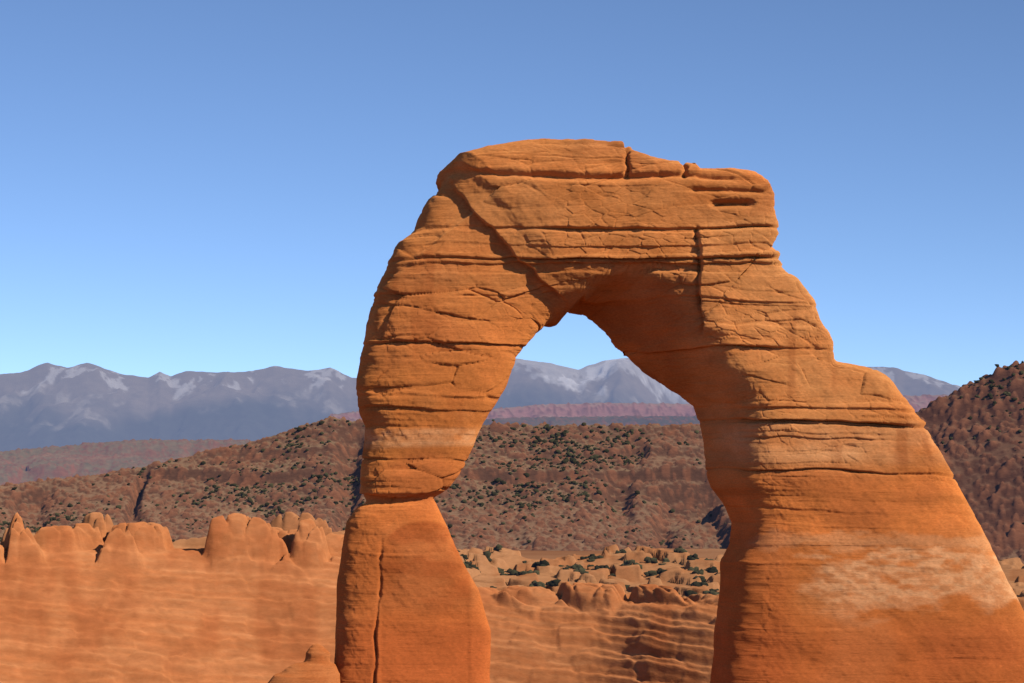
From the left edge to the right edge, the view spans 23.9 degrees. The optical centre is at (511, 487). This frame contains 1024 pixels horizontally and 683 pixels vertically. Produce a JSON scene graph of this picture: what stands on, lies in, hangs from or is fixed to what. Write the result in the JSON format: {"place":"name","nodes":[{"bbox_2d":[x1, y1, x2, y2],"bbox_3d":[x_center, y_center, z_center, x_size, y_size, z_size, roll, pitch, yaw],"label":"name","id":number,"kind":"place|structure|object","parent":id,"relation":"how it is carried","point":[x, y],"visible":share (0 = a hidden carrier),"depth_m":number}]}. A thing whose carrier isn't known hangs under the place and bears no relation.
{"place":"outdoors","nodes":[
{"label":"outdoors","id":0,"kind":"place"},
{"bbox_2d":[0,438,255,485],"bbox_3d":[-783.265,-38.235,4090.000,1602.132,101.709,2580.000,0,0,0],"label":"mesa hill","id":1,"kind":"structure","parent":0,"point":[18,465],"depth_m":4129.92},
{"bbox_2d":[0,416,730,550],"bbox_3d":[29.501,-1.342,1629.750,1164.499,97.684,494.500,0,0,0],"label":"ridge hill","id":2,"kind":"structure","parent":0,"point":[668,476],"depth_m":1606.67},
{"bbox_2d":[0,419,725,548],"bbox_3d":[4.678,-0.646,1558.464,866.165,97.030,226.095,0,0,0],"label":"shrubs","id":3,"kind":"object","parent":2,"relation":"on","point":[521,489],"visible":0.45,"depth_m":1607.42},
{"bbox_2d":[0,358,960,451],"bbox_3d":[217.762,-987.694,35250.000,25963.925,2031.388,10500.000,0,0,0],"label":"mountain range","id":4,"kind":"structure","parent":0,"point":[45,405],"depth_m":35700.23},
{"bbox_2d":[0,0,1023,385],"label":"sky","id":5,"kind":"structure","parent":0,"point":[186,185]},
{"bbox_2d":[483,548,725,559],"bbox_3d":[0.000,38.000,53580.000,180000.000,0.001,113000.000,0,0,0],"label":"terrain","id":6,"kind":"structure","parent":0,"point":[700,553],"depth_m":1402.69},
{"bbox_2d":[0,512,1023,682],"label":"sandstone rock","id":7,"kind":"object","parent":6,"relation":"on","point":[95,597],"visible":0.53,"depth_m":147.08},
{"bbox_2d":[457,544,718,596],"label":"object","id":8,"kind":"object","parent":7,"relation":"on","point":[580,568],"visible":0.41,"depth_m":171.71},
{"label":"foreground rock","id":9,"kind":"object","parent":6,"relation":"on","visible":0},
{"bbox_2d":[268,643,339,682],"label":"knob rock","id":10,"kind":"object","parent":9,"relation":"on","point":[316,666],"visible":1,"depth_m":78.31},
{"bbox_2d":[334,138,1023,682],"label":"natural rock arch","id":11,"kind":"structure","parent":9,"relation":"on","point":[858,550],"depth_m":77.97},
{"bbox_2d":[330,394,948,421],"bbox_3d":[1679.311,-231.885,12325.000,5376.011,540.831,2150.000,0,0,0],"label":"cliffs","id":12,"kind":"structure","parent":0,"point":[916,403],"depth_m":12461.97},
{"bbox_2d":[482,411,918,426],"bbox_3d":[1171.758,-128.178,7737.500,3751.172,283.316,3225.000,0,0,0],"label":"cliffs","id":13,"kind":"structure","parent":0,"point":[623,420],"depth_m":7926.00},
{"bbox_2d":[916,360,1023,563],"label":"hill","id":14,"kind":"structure","parent":0,"point":[988,476],"depth_m":954.18},
{"bbox_2d":[941,361,1023,523],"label":"hill bushes","id":15,"kind":"object","parent":14,"relation":"on","point":[991,385],"visible":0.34,"depth_m":989.09}
]}

